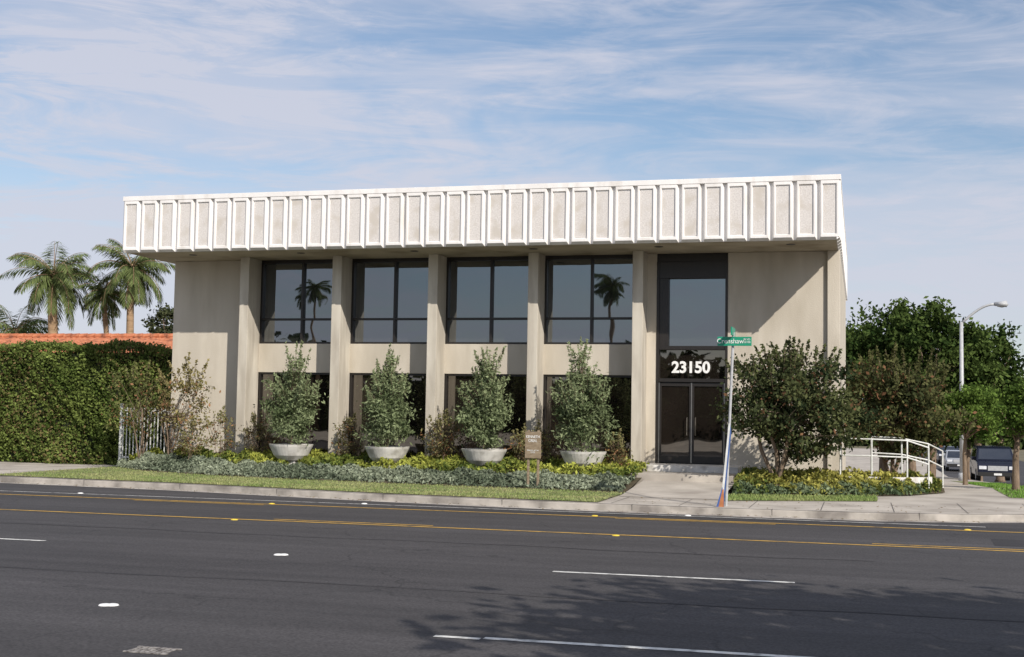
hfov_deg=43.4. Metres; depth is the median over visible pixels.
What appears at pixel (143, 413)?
crape myrtle
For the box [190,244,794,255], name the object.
soffit downlights
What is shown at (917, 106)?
sky
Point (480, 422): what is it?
planter shrub
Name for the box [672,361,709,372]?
building number
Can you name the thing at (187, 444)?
nandina plant
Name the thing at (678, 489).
entrance path
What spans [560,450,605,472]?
planter bowl
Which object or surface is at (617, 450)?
nandina plant
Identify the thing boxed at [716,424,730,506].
leaning board
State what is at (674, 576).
lane dash
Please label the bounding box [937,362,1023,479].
ficus tree
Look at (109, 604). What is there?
road marker studs
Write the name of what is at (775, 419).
crape myrtle
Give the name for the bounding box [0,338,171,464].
ivy hedge
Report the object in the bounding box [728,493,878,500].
grass
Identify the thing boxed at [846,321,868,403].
ficus tree
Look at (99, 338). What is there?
roof
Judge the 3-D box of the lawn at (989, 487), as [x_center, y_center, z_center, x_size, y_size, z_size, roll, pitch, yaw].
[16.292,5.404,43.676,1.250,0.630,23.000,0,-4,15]
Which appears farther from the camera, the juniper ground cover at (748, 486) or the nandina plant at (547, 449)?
the nandina plant at (547, 449)
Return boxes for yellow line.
[0,509,1023,551]
[8,494,1023,532]
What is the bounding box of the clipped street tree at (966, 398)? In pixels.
[931,378,1004,484]
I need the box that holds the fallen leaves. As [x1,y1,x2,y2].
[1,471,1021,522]
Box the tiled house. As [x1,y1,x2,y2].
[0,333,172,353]
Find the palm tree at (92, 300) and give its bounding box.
[72,272,126,333]
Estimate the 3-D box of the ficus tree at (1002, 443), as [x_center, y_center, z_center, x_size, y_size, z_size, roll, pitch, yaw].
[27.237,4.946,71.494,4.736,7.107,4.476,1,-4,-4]
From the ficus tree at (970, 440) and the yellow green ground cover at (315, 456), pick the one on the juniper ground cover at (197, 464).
the yellow green ground cover at (315, 456)
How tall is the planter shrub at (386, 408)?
3.313 m
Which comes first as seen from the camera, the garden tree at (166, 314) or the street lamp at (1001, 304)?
the street lamp at (1001, 304)
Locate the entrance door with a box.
[658,383,724,463]
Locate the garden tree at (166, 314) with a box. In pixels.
[141,302,173,333]
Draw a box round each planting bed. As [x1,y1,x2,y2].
[113,458,642,491]
[731,478,944,495]
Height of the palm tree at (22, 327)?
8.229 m
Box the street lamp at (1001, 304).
[958,300,1008,480]
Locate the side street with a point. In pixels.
(953, 472)
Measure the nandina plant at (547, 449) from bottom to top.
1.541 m
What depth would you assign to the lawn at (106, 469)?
32.98 m
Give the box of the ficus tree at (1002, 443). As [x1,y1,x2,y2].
[987,370,1023,481]
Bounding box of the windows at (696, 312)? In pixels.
[263,258,724,345]
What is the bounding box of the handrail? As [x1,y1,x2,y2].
[839,436,943,487]
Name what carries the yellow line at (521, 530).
on the road
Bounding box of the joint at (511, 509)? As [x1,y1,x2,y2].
[19,491,973,526]
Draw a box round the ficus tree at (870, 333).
[846,298,944,471]
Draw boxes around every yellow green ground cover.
[128,446,648,478]
[733,465,942,494]
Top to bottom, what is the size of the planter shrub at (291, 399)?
3.434 m
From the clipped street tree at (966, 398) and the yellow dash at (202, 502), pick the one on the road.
the yellow dash at (202, 502)
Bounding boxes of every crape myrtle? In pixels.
[99,360,171,458]
[148,352,223,453]
[708,336,889,485]
[841,342,988,472]
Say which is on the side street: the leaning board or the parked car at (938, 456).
the parked car at (938, 456)
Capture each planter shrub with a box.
[253,339,329,445]
[353,343,422,446]
[451,346,519,449]
[549,336,619,459]
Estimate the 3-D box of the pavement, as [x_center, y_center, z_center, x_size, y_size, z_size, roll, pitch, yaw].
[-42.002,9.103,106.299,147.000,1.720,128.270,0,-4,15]
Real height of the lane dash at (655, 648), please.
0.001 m
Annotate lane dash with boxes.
[0,538,45,540]
[433,635,480,638]
[483,637,806,656]
[552,571,794,582]
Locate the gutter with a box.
[0,482,1023,522]
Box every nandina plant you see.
[170,415,208,458]
[198,405,239,456]
[239,409,276,452]
[331,412,363,455]
[417,414,452,458]
[422,408,461,459]
[504,423,534,461]
[530,419,557,461]
[601,428,633,466]
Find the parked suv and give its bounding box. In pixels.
[970,445,1012,481]
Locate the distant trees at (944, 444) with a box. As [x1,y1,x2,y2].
[846,427,1023,449]
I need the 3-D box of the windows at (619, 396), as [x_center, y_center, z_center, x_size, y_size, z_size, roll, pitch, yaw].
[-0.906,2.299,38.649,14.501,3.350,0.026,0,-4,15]
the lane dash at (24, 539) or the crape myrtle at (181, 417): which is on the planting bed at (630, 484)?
the crape myrtle at (181, 417)
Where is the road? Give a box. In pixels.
[0,483,1023,656]
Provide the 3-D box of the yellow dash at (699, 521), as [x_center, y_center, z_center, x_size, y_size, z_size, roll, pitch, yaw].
[3.638,3.850,25.715,3.200,0.001,0.080,0,-4,15]
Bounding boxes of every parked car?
[936,446,958,463]
[943,450,959,470]
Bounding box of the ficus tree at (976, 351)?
[862,296,1009,476]
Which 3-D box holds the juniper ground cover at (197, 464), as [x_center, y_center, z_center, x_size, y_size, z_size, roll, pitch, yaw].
[-4.986,3.953,36.351,17.824,0.632,2.717,-1,-4,25]
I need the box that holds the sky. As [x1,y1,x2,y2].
[0,0,1023,376]
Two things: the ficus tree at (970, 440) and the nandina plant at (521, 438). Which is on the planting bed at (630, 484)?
the nandina plant at (521, 438)
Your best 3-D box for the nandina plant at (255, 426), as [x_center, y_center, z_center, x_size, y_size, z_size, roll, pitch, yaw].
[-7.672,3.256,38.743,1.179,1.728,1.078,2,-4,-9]
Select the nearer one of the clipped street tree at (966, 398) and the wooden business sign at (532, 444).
the wooden business sign at (532, 444)
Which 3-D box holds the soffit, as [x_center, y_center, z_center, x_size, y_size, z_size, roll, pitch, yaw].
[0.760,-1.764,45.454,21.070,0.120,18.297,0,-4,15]
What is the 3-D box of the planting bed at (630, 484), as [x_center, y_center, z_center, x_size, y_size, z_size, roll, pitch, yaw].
[-4.902,4.066,36.654,17.400,0.350,5.450,0,-4,15]
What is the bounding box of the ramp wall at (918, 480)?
[827,476,931,491]
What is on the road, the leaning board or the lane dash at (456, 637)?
the lane dash at (456, 637)
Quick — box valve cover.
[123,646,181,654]
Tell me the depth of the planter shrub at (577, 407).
35.45 m
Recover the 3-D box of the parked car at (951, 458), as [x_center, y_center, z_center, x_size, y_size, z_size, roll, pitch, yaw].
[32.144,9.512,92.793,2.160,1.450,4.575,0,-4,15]
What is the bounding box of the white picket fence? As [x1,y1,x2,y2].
[118,403,169,459]
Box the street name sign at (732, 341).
[717,327,751,505]
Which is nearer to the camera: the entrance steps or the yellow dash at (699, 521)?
the yellow dash at (699, 521)
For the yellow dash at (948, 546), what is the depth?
21.39 m
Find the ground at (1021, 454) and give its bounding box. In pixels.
[846,446,1023,461]
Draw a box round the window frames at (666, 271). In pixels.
[257,254,727,465]
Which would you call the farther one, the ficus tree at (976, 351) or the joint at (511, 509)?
the ficus tree at (976, 351)
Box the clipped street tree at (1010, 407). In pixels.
[981,377,1023,490]
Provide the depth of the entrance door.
36.89 m
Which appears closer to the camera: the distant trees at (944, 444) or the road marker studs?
the road marker studs
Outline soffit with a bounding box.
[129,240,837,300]
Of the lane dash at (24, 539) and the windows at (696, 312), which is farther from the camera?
the windows at (696, 312)
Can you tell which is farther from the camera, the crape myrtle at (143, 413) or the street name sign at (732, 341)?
the crape myrtle at (143, 413)
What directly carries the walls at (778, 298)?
on the pavement
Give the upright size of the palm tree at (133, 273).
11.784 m
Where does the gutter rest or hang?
on the road
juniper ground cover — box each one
[116,451,635,491]
[732,479,930,495]
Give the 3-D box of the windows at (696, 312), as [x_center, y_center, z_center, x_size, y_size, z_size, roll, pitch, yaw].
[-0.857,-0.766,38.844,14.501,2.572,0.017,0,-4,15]
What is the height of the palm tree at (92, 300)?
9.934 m
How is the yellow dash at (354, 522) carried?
on the road
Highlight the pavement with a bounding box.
[0,448,1023,520]
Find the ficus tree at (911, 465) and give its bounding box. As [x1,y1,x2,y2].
[859,367,978,471]
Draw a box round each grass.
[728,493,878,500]
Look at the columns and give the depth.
38.42 m
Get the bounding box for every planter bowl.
[269,444,313,463]
[365,446,409,467]
[461,448,506,468]
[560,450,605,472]
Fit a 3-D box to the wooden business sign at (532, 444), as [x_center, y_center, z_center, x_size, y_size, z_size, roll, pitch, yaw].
[0.541,3.320,32.998,0.420,1.420,0.117,0,-4,15]
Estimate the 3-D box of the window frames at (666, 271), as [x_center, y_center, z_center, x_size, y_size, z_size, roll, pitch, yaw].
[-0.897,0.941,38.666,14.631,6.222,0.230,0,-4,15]
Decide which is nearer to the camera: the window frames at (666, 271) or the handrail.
the handrail
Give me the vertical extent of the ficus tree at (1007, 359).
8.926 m
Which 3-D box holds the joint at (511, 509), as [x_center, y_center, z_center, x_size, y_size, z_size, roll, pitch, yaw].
[-4.242,3.944,29.138,28.200,0.001,0.070,0,-4,15]
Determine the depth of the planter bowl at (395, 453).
36.58 m
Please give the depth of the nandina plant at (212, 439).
38.70 m
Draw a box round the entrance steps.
[631,463,742,490]
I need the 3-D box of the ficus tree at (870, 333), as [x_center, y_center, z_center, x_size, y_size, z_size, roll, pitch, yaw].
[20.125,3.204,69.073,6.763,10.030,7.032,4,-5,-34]
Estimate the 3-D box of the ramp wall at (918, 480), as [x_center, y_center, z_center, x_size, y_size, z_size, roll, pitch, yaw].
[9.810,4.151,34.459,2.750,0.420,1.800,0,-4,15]
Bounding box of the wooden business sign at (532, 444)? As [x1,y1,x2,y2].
[525,430,540,485]
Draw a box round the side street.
[920,451,1023,484]
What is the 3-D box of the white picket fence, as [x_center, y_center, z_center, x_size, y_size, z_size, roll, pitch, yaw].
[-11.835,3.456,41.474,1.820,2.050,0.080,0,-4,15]
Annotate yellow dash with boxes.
[145,500,258,504]
[280,519,432,525]
[620,518,760,523]
[872,543,1022,549]
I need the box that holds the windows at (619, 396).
[260,350,724,461]
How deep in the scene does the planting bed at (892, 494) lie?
32.68 m
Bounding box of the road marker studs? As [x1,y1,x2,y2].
[79,492,970,605]
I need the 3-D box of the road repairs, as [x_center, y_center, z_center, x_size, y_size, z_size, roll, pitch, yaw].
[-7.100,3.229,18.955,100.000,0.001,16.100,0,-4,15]
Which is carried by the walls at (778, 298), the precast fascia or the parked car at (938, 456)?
the precast fascia
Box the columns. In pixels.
[235,250,647,469]
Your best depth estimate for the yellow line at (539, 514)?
26.77 m
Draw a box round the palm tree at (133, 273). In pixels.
[86,238,174,333]
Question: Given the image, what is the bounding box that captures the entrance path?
[621,480,733,498]
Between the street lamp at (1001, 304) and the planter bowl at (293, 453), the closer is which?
the planter bowl at (293, 453)
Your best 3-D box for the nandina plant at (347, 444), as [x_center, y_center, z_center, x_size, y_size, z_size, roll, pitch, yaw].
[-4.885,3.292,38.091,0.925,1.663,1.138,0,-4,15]
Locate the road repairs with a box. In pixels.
[0,523,1023,621]
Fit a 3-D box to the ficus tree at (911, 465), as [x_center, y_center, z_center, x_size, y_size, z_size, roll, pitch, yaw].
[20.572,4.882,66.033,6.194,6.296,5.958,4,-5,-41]
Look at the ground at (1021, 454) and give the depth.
159.39 m
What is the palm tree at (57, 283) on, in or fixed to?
on the pavement
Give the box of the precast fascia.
[122,174,847,300]
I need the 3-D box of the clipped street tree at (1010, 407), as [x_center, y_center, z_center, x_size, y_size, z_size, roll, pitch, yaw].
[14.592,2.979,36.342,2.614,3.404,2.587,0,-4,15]
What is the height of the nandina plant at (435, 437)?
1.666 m
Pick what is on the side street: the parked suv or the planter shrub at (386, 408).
the parked suv
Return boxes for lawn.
[2,467,619,501]
[954,481,1023,497]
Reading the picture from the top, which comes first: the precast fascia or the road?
the precast fascia
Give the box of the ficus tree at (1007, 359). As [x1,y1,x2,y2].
[925,317,1023,480]
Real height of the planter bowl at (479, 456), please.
0.710 m
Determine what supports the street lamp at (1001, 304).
on the pavement
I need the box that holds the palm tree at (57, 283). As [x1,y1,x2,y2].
[0,241,99,333]
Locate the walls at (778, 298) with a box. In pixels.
[169,250,845,472]
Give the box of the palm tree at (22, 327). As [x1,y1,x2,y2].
[0,305,58,333]
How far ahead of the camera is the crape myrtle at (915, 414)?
35.63 m

